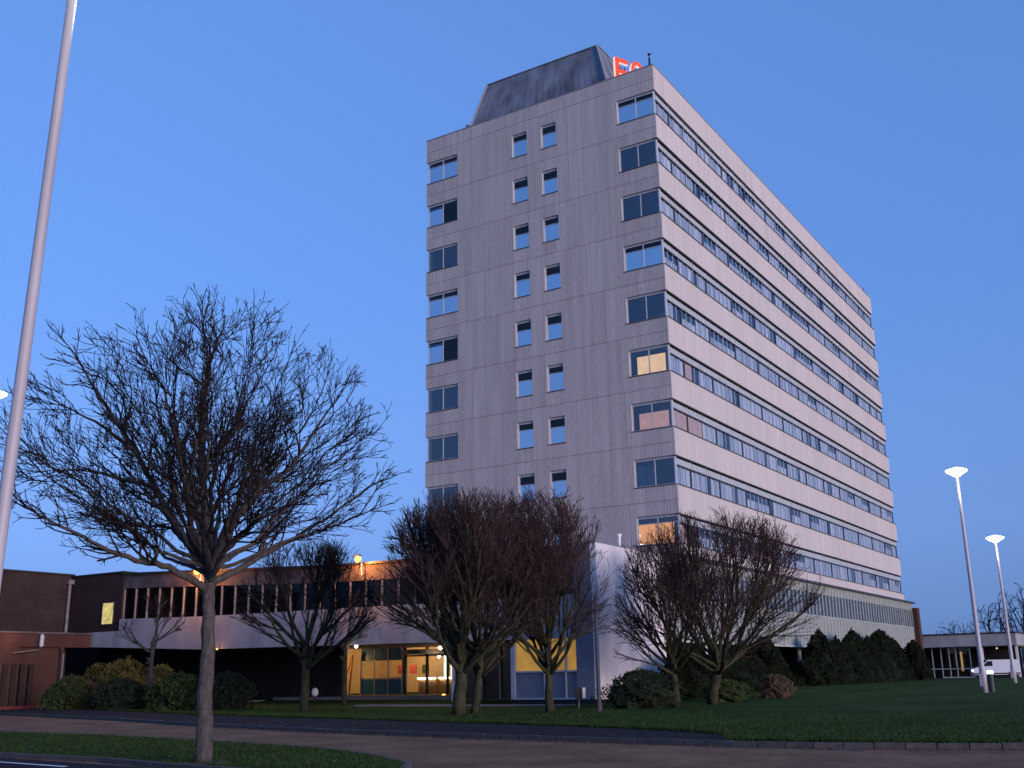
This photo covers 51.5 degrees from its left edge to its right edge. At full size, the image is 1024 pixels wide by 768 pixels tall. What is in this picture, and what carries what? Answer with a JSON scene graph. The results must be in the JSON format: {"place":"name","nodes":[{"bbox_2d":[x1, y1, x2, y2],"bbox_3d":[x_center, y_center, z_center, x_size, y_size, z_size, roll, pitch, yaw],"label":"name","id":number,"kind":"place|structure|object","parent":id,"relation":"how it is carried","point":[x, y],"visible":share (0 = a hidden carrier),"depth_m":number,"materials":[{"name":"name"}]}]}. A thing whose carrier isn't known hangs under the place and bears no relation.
{"place":"outdoors","nodes":[
{"label":"outdoors","id":0,"kind":"place"},
{"bbox_2d":[0,758,145,767],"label":"car park","id":1,"kind":"structure","parent":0,"point":[43,762],"depth_m":21.74,"materials":[{"name":"grey asphalt"}]},
{"bbox_2d":[0,0,76,589],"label":"street lamp","id":2,"kind":"object","parent":1,"relation":"on","point":[7,481],"visible":1,"depth_m":18.64,"materials":[{"name":"metal"}]},
{"bbox_2d":[273,694,451,699],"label":"forecourt","id":3,"kind":"structure","parent":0,"point":[400,697],"depth_m":66.57,"materials":[{"name":"grey concrete"}]},
{"bbox_2d":[0,708,734,740],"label":"pavement","id":4,"kind":"structure","parent":0,"point":[448,727],"depth_m":34.08,"materials":[{"name":"concrete"}]},
{"bbox_2d":[248,700,575,705],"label":"path","id":5,"kind":"structure","parent":0,"point":[466,704],"depth_m":55.13,"materials":[{"name":"grey concrete"}]},
{"bbox_2d":[0,715,1023,767],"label":"road","id":6,"kind":"structure","parent":0,"point":[426,752],"depth_m":22.29,"materials":[{"name":"grey asphalt"}]},
{"bbox_2d":[0,732,404,767],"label":"verge","id":7,"kind":"structure","parent":6,"relation":"on","point":[252,754],"depth_m":23.19,"materials":[{"name":"green plant"}]},
{"bbox_2d":[172,760,226,764],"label":"soil","id":8,"kind":"structure","parent":7,"relation":"on","point":[201,763],"depth_m":20.30,"materials":[{"name":"brown soil"}]},
{"bbox_2d":[0,284,412,762],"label":"bare tree","id":9,"kind":"object","parent":8,"relation":"on","point":[207,547],"visible":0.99,"depth_m":20.90,"materials":[{"name":"brown plant"}]},
{"bbox_2d":[0,706,1023,767],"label":"grass","id":10,"kind":"structure","parent":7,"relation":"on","point":[698,729],"depth_m":27.93,"materials":[{"name":"green plant"}]},
{"bbox_2d":[0,731,411,767],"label":"verge kerb","id":11,"kind":"structure","parent":6,"relation":"on","point":[153,764],"depth_m":22.18,"materials":[{"name":"concrete"}]},
{"bbox_2d":[0,713,1023,749],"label":"kerb","id":12,"kind":"structure","parent":6,"relation":"on","point":[901,745],"depth_m":25.40,"materials":[{"name":"concrete"}]},
{"bbox_2d":[3,710,1023,766],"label":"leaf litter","id":13,"kind":"object","parent":6,"relation":"on","point":[507,739],"visible":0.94,"depth_m":26.24,"materials":[{"name":"brown plant"}]},
{"bbox_2d":[0,0,1023,667],"label":"sky","id":14,"kind":"structure","parent":0,"point":[278,148],"materials":[{"name":"blue"}]},
{"bbox_2d":[86,678,1023,742],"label":"lawn","id":15,"kind":"structure","parent":0,"point":[966,695],"depth_m":44.67,"materials":[{"name":"green plant"}]},
{"bbox_2d":[0,631,92,706],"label":"brick block","id":16,"kind":"structure","parent":15,"relation":"on","point":[26,678],"depth_m":69.53,"materials":[{"name":"brown brick"}]},
{"bbox_2d":[0,569,130,676],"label":"brick wing","id":17,"kind":"structure","parent":15,"relation":"on","point":[34,601],"depth_m":74.23,"materials":[{"name":"brown brick"}]},
{"bbox_2d":[101,602,114,624],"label":"window","id":18,"kind":"structure","parent":17,"relation":"in","point":[107,615],"depth_m":73.61,"materials":[{"name":"yellow glass"}]},
{"bbox_2d":[35,673,95,709],"bbox_3d":[-26.608,18.597,64.068,3.607,2.247,3.409,-11,-18,31],"label":"shrub","id":19,"kind":"object","parent":15,"relation":"on","point":[64,693],"visible":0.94,"depth_m":63.25,"materials":[{"name":"green plant"}]},
{"bbox_2d":[81,662,112,683],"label":"shrub","id":20,"kind":"object","parent":15,"relation":"on","point":[95,669],"visible":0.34,"depth_m":72.65,"materials":[{"name":"green plant"}]},
{"bbox_2d":[88,654,153,704],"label":"shrub","id":21,"kind":"object","parent":15,"relation":"on","point":[120,667],"visible":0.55,"depth_m":70.39,"materials":[{"name":"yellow plant"}]},
{"bbox_2d":[90,677,155,709],"bbox_3d":[-22.829,18.099,61.916,3.568,1.977,3.886,-11,-18,31],"label":"shrub","id":22,"kind":"object","parent":15,"relation":"on","point":[120,693],"visible":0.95,"depth_m":61.05,"materials":[{"name":"green plant"}]},
{"bbox_2d":[116,592,188,708],"bbox_3d":[-21.760,16.003,64.141,4.075,6.977,3.136,-5,-16,14],"label":"bare tree","id":23,"kind":"object","parent":15,"relation":"on","point":[151,651],"visible":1,"depth_m":64.01,"materials":[{"name":"brown plant"}]},
{"bbox_2d":[142,663,174,706],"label":"shrub","id":24,"kind":"object","parent":15,"relation":"on","point":[159,674],"visible":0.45,"depth_m":65.70,"materials":[{"name":"green plant"}]},
{"bbox_2d":[142,671,198,710],"bbox_3d":[-18.543,17.282,59.684,4.111,2.233,4.043,-11,-18,31],"label":"shrub","id":25,"kind":"object","parent":15,"relation":"on","point":[174,689],"visible":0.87,"depth_m":58.66,"materials":[{"name":"green plant"}]},
{"bbox_2d":[185,670,259,710],"bbox_3d":[-15.545,16.767,58.053,3.608,2.237,3.739,-11,-18,31],"label":"shrub","id":26,"kind":"object","parent":15,"relation":"on","point":[230,692],"visible":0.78,"depth_m":57.09,"materials":[{"name":"green plant"}]},
{"bbox_2d":[229,534,380,711],"bbox_3d":[-9.736,11.428,51.521,6.906,8.727,7.458,-11,-18,31],"label":"bare tree","id":27,"kind":"object","parent":15,"relation":"on","point":[328,563],"visible":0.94,"depth_m":51.25,"materials":[{"name":"brown plant"}]},
{"bbox_2d":[64,547,576,701],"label":"entrance wing","id":28,"kind":"structure","parent":15,"relation":"on","point":[384,658],"depth_m":69.17,"materials":[{"name":"grey concrete"}]},
{"bbox_2d":[510,639,576,699],"bbox_3d":[1.661,14.681,54.582,3.940,2.980,0.250,-11,-18,31],"label":"lit window frame","id":29,"kind":"structure","parent":28,"relation":"in","point":[513,651],"depth_m":55.04,"materials":[{"name":"metal"}]},
{"bbox_2d":[336,585,376,705],"bbox_3d":[-9.086,15.107,61.454,2.887,6.717,3.877,2,-16,-10],"label":"bare tree","id":30,"kind":"object","parent":15,"relation":"on","point":[344,677],"visible":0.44,"depth_m":60.65,"materials":[{"name":"brown plant"}]},
{"bbox_2d":[367,483,554,714],"bbox_3d":[-2.186,8.908,44.419,8.024,9.532,7.410,-11,-18,31],"label":"bare tree","id":31,"kind":"object","parent":15,"relation":"on","point":[461,661],"visible":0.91,"depth_m":43.42,"materials":[{"name":"brown plant"}]},
{"bbox_2d":[398,486,556,713],"bbox_3d":[-1.184,9.076,45.213,7.188,9.616,6.896,-11,-18,31],"label":"bare tree","id":32,"kind":"object","parent":15,"relation":"on","point":[480,672],"visible":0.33,"depth_m":44.50,"materials":[{"name":"brown plant"}]},
{"bbox_2d":[472,483,621,711],"bbox_3d":[1.334,9.124,45.922,7.002,9.788,7.358,-11,-18,31],"label":"bare tree","id":33,"kind":"object","parent":15,"relation":"on","point":[546,663],"visible":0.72,"depth_m":44.88,"materials":[{"name":"brown plant"}]},
{"bbox_2d":[594,596,601,710],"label":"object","id":34,"kind":"object","parent":15,"relation":"on","point":[599,705],"visible":0.89,"depth_m":45.13,"materials":[{"name":"metal"}]},
{"bbox_2d":[588,667,687,708],"bbox_3d":[5.882,13.920,48.549,4.551,1.867,4.142,-11,-18,31],"label":"shrub","id":35,"kind":"object","parent":15,"relation":"on","point":[633,691],"visible":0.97,"depth_m":47.41,"materials":[{"name":"green plant"}]},
{"bbox_2d":[604,540,731,706],"bbox_3d":[7.326,11.008,48.839,5.959,7.438,5.920,-11,-18,31],"label":"bare tree","id":36,"kind":"object","parent":15,"relation":"on","point":[671,650],"visible":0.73,"depth_m":48.06,"materials":[{"name":"brown plant"}]},
{"bbox_2d":[658,641,724,698],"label":"yew","id":37,"kind":"object","parent":15,"relation":"on","point":[693,676],"visible":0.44,"depth_m":55.10,"materials":[{"name":"green plant"}]},
{"bbox_2d":[612,507,826,704],"bbox_3d":[9.970,10.369,50.208,9.494,9.280,10.215,-11,-18,31],"label":"bare tree","id":38,"kind":"object","parent":15,"relation":"on","point":[720,663],"visible":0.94,"depth_m":49.44,"materials":[{"name":"brown plant"}]},
{"bbox_2d":[696,679,753,701],"bbox_3d":[10.240,14.861,51.380,2.591,1.184,2.749,-11,-18,31],"label":"shrub","id":39,"kind":"object","parent":15,"relation":"on","point":[730,691],"visible":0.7,"depth_m":50.75,"materials":[{"name":"green plant"}]},
{"bbox_2d":[711,639,766,691],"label":"yew","id":40,"kind":"object","parent":15,"relation":"on","point":[746,670],"visible":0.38,"depth_m":60.67,"materials":[{"name":"green plant"}]},
{"bbox_2d":[746,635,798,686],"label":"yew","id":41,"kind":"object","parent":15,"relation":"on","point":[770,656],"visible":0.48,"depth_m":65.29,"materials":[{"name":"green plant"}]},
{"bbox_2d":[750,674,796,697],"bbox_3d":[13.204,15.235,53.490,2.387,1.256,2.149,-11,-18,31],"label":"shrub","id":42,"kind":"object","parent":15,"relation":"on","point":[775,686],"visible":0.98,"depth_m":52.98,"materials":[{"name":"brown plant"}]},
{"bbox_2d":[790,656,825,685],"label":"yew","id":43,"kind":"object","parent":15,"relation":"on","point":[806,671],"visible":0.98,"depth_m":72.01,"materials":[{"name":"green plant"}]},
{"bbox_2d":[802,628,845,684],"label":"yew","id":44,"kind":"object","parent":15,"relation":"on","point":[820,655],"visible":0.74,"depth_m":75.07,"materials":[{"name":"green plant"}]},
{"bbox_2d":[828,634,866,684],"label":"yew","id":45,"kind":"object","parent":15,"relation":"on","point":[851,676],"visible":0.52,"depth_m":78.36,"materials":[{"name":"green plant"}]},
{"bbox_2d":[841,627,879,682],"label":"yew","id":46,"kind":"object","parent":15,"relation":"on","point":[854,641],"visible":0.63,"depth_m":82.04,"materials":[{"name":"green plant"}]},
{"bbox_2d":[862,635,896,682],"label":"yew","id":47,"kind":"object","parent":15,"relation":"on","point":[874,649],"visible":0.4,"depth_m":85.61,"materials":[{"name":"green plant"}]},
{"bbox_2d":[868,629,914,681],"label":"yew","id":48,"kind":"object","parent":15,"relation":"on","point":[883,641],"visible":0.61,"depth_m":89.04,"materials":[{"name":"green plant"}]},
{"bbox_2d":[891,637,916,680],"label":"yew","id":49,"kind":"object","parent":15,"relation":"on","point":[907,676],"visible":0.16,"depth_m":92.64,"materials":[{"name":"green plant"}]},
{"bbox_2d":[903,639,934,679],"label":"yew","id":50,"kind":"object","parent":15,"relation":"on","point":[915,652],"visible":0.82,"depth_m":98.88,"materials":[{"name":"green plant"}]},
{"bbox_2d":[945,467,987,692],"bbox_3d":[22.655,9.584,52.456,1.040,11.126,1.040,-11,-18,31],"label":"street lamp","id":51,"kind":"object","parent":15,"relation":"on","point":[956,472],"visible":0.95,"depth_m":52.23,"materials":[{"name":"metal"}]},
{"bbox_2d":[970,603,1019,645],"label":"bare tree","id":52,"kind":"object","parent":15,"relation":"on","point":[988,624],"visible":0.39,"depth_m":165.25,"materials":[{"name":"brown plant"}]},
{"bbox_2d":[986,535,1016,682],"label":"street lamp","id":53,"kind":"object","parent":15,"relation":"on","point":[995,539],"visible":0.95,"depth_m":69.69,"materials":[{"name":"metal"}]},
{"bbox_2d":[988,582,1023,664],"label":"bare tree","id":54,"kind":"object","parent":15,"relation":"on","point":[1015,626],"visible":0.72,"depth_m":159.63,"materials":[{"name":"brown plant"}]},
{"bbox_2d":[922,631,1023,677],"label":"glazed building","id":55,"kind":"structure","parent":0,"point":[948,656],"depth_m":113.02,"materials":[{"name":"concrete"}]},
{"bbox_2d":[932,677,1023,678],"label":"service road","id":56,"kind":"structure","parent":0,"point":[986,677],"depth_m":106.20,"materials":[{"name":"grey asphalt"}]},
{"bbox_2d":[970,659,1020,677],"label":"van","id":57,"kind":"object","parent":56,"relation":"on","point":[999,667],"visible":0.53,"depth_m":103.91,"materials":[{"name":"white paint"}]},
{"label":"ground","id":58,"kind":"structure","parent":0,"visible":0},
{"bbox_2d":[513,540,923,703],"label":"podium","id":59,"kind":"object","parent":58,"relation":"on","point":[843,610],"visible":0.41,"depth_m":67.52,"materials":[{"name":"white concrete"}]},
{"bbox_2d":[425,64,903,599],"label":"office tower","id":60,"kind":"structure","parent":59,"relation":"on","point":[649,302],"depth_m":74.82,"materials":[{"name":"concrete"}]},
{"bbox_2d":[426,289,457,318],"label":"window","id":61,"kind":"structure","parent":60,"relation":"in","point":[447,305],"depth_m":77.90,"materials":[{"name":"glass"}]},
{"bbox_2d":[426,336,457,365],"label":"window","id":62,"kind":"structure","parent":60,"relation":"in","point":[435,352],"depth_m":77.24,"materials":[{"name":"glass"}]},
{"bbox_2d":[427,155,457,184],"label":"window","id":63,"kind":"structure","parent":60,"relation":"in","point":[448,170],"depth_m":80.77,"materials":[{"name":"glass"}]},
{"bbox_2d":[427,198,457,228],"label":"window","id":64,"kind":"structure","parent":60,"relation":"in","point":[435,216],"depth_m":80.12,"materials":[{"name":"glass"}]},
{"bbox_2d":[511,132,526,158],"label":"window","id":65,"kind":"structure","parent":60,"relation":"in","point":[519,147],"depth_m":77.22,"materials":[{"name":"glass"}]},
{"bbox_2d":[513,177,528,203],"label":"window","id":66,"kind":"structure","parent":60,"relation":"in","point":[520,194],"depth_m":76.24,"materials":[{"name":"glass"}]},
{"bbox_2d":[513,223,529,250],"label":"window","id":67,"kind":"structure","parent":60,"relation":"in","point":[522,240],"depth_m":75.28,"materials":[{"name":"glass"}]},
{"bbox_2d":[514,271,530,298],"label":"window","id":68,"kind":"structure","parent":60,"relation":"in","point":[522,287],"depth_m":74.35,"materials":[{"name":"glass"}]},
{"bbox_2d":[515,319,531,347],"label":"window","id":69,"kind":"structure","parent":60,"relation":"in","point":[523,338],"depth_m":73.40,"materials":[{"name":"glass"}]},
{"bbox_2d":[516,369,531,397],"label":"window","id":70,"kind":"structure","parent":60,"relation":"in","point":[524,388],"depth_m":72.43,"materials":[{"name":"glass"}]},
{"bbox_2d":[517,421,533,449],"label":"window","id":71,"kind":"structure","parent":60,"relation":"in","point":[525,440],"depth_m":71.49,"materials":[{"name":"glass"}]},
{"bbox_2d":[466,44,622,126],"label":"rooftop plant room","id":72,"kind":"object","parent":60,"relation":"on","point":[561,76],"visible":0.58,"depth_m":82.64,"materials":[{"name":"metal"}]},
{"bbox_2d":[540,123,556,149],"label":"window","id":73,"kind":"structure","parent":60,"relation":"in","point":[548,140],"depth_m":75.95,"materials":[{"name":"glass"}]},
{"bbox_2d":[542,168,557,195],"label":"window","id":74,"kind":"structure","parent":60,"relation":"in","point":[550,185],"depth_m":74.99,"materials":[{"name":"glass"}]},
{"bbox_2d":[543,215,559,242],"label":"window","id":75,"kind":"structure","parent":60,"relation":"in","point":[551,232],"depth_m":74.04,"materials":[{"name":"glass"}]},
{"bbox_2d":[544,263,560,291],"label":"window","id":76,"kind":"structure","parent":60,"relation":"in","point":[552,281],"depth_m":73.07,"materials":[{"name":"glass"}]},
{"bbox_2d":[546,313,562,341],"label":"window","id":77,"kind":"structure","parent":60,"relation":"in","point":[554,331],"depth_m":72.12,"materials":[{"name":"glass"}]},
{"bbox_2d":[547,364,563,392],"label":"window","id":78,"kind":"structure","parent":60,"relation":"in","point":[555,380],"depth_m":71.17,"materials":[{"name":"glass"}]},
{"bbox_2d":[549,416,565,444],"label":"window","id":79,"kind":"structure","parent":60,"relation":"in","point":[557,434],"depth_m":70.21,"materials":[{"name":"glass"}]},
{"bbox_2d":[550,469,567,498],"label":"window","id":80,"kind":"structure","parent":60,"relation":"in","point":[560,486],"depth_m":69.25,"materials":[{"name":"glass"}]},
{"bbox_2d":[613,57,641,76],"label":"rooftop sign","id":81,"kind":"object","parent":60,"relation":"on","point":[617,61],"visible":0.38,"depth_m":75.76,"materials":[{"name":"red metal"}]},
{"bbox_2d":[617,90,654,124],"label":"window","id":82,"kind":"structure","parent":60,"relation":"in","point":[633,111],"depth_m":72.42,"materials":[{"name":"glass"}]},
{"bbox_2d":[624,239,663,272],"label":"window","id":83,"kind":"structure","parent":60,"relation":"in","point":[652,256],"depth_m":69.54,"materials":[{"name":"glass"}]},
{"bbox_2d":[626,291,666,324],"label":"window","id":84,"kind":"structure","parent":60,"relation":"in","point":[658,292],"depth_m":68.63,"materials":[{"name":"metal"}]},
{"bbox_2d":[629,344,669,377],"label":"window","id":85,"kind":"structure","parent":60,"relation":"in","point":[656,363],"depth_m":67.95,"materials":[{"name":"metal"}]},
{"bbox_2d":[632,399,672,431],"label":"window","id":86,"kind":"structure","parent":60,"relation":"in","point":[660,419],"depth_m":66.88,"materials":[{"name":"metal"}]},
{"bbox_2d":[634,455,676,488],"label":"window","id":87,"kind":"structure","parent":60,"relation":"in","point":[644,475],"depth_m":66.00,"materials":[{"name":"glass"}]},
{"bbox_2d":[637,514,679,546],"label":"window","id":88,"kind":"structure","parent":60,"relation":"in","point":[643,529],"depth_m":65.06,"materials":[{"name":"metal"}]},
{"bbox_2d":[655,95,669,125],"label":"window","id":89,"kind":"structure","parent":60,"relation":"in","point":[659,111],"depth_m":73.10,"materials":[{"name":"metal"}]},
{"bbox_2d":[658,143,672,173],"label":"window","id":90,"kind":"structure","parent":60,"relation":"in","point":[662,159],"depth_m":72.14,"materials":[{"name":"metal"}]},
{"bbox_2d":[660,191,675,221],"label":"window","id":91,"kind":"structure","parent":60,"relation":"in","point":[670,212],"depth_m":71.15,"materials":[{"name":"metal"}]},
{"bbox_2d":[670,347,685,376],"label":"window","id":92,"kind":"structure","parent":60,"relation":"in","point":[678,366],"depth_m":68.26,"materials":[{"name":"metal"}]},
{"bbox_2d":[673,402,688,431],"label":"window","id":93,"kind":"structure","parent":60,"relation":"in","point":[680,420],"depth_m":67.31,"materials":[{"name":"metal"}]},
{"bbox_2d":[674,202,689,232],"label":"window","id":94,"kind":"structure","parent":60,"relation":"in","point":[681,221],"depth_m":73.02,"materials":[{"name":"fabric"}]},
{"bbox_2d":[676,458,692,487],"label":"window","id":95,"kind":"structure","parent":60,"relation":"in","point":[684,476],"depth_m":66.36,"materials":[{"name":"metal"}]},
{"bbox_2d":[678,253,692,281],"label":"window","id":96,"kind":"structure","parent":60,"relation":"in","point":[685,271],"depth_m":72.07,"materials":[{"name":"fabric"}]},
{"bbox_2d":[687,408,702,437],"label":"window","id":97,"kind":"structure","parent":60,"relation":"in","point":[695,427],"depth_m":69.20,"materials":[{"name":"metal"}]},
{"bbox_2d":[688,216,703,244],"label":"window","id":98,"kind":"structure","parent":60,"relation":"in","point":[694,232],"depth_m":75.03,"materials":[{"name":"fabric"}]},
{"bbox_2d":[689,462,706,491],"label":"window","id":99,"kind":"structure","parent":60,"relation":"in","point":[698,481],"depth_m":68.21,"materials":[{"name":"metal"}]},
{"bbox_2d":[691,264,706,292],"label":"window","id":100,"kind":"structure","parent":60,"relation":"in","point":[702,284],"depth_m":74.22,"materials":[{"name":"fabric"}]},
{"bbox_2d":[695,312,710,342],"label":"window","id":101,"kind":"structure","parent":60,"relation":"in","point":[701,330],"depth_m":73.11,"materials":[{"name":"metal"}]},
{"bbox_2d":[698,364,713,392],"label":"window","id":102,"kind":"structure","parent":60,"relation":"in","point":[705,381],"depth_m":72.15,"materials":[{"name":"metal"}]},
{"bbox_2d":[701,415,717,444],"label":"window","id":103,"kind":"structure","parent":60,"relation":"in","point":[708,433],"depth_m":71.20,"materials":[{"name":"metal"}]},
{"bbox_2d":[704,468,721,497],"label":"window","id":104,"kind":"structure","parent":60,"relation":"in","point":[715,485],"depth_m":70.37,"materials":[{"name":"metal"}]},
{"bbox_2d":[712,371,726,398],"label":"window","id":105,"kind":"structure","parent":60,"relation":"in","point":[719,389],"depth_m":74.13,"materials":[{"name":"metal"}]},
{"bbox_2d":[718,285,732,311],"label":"window","id":106,"kind":"structure","parent":60,"relation":"in","point":[724,300],"depth_m":78.07,"materials":[{"name":"fabric"}]},
{"bbox_2d":[719,474,733,501],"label":"window","id":107,"kind":"structure","parent":60,"relation":"in","point":[726,490],"depth_m":72.22,"materials":[{"name":"metal"}]},
{"bbox_2d":[728,428,743,455],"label":"window","id":108,"kind":"structure","parent":60,"relation":"in","point":[736,446],"depth_m":75.19,"materials":[{"name":"metal"}]},
{"bbox_2d":[732,479,747,506],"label":"window","id":109,"kind":"structure","parent":60,"relation":"in","point":[742,495],"depth_m":74.37,"materials":[{"name":"metal"}]},
{"bbox_2d":[753,440,766,465],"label":"window","id":110,"kind":"structure","parent":60,"relation":"in","point":[759,456],"depth_m":79.18,"materials":[{"name":"metal"}]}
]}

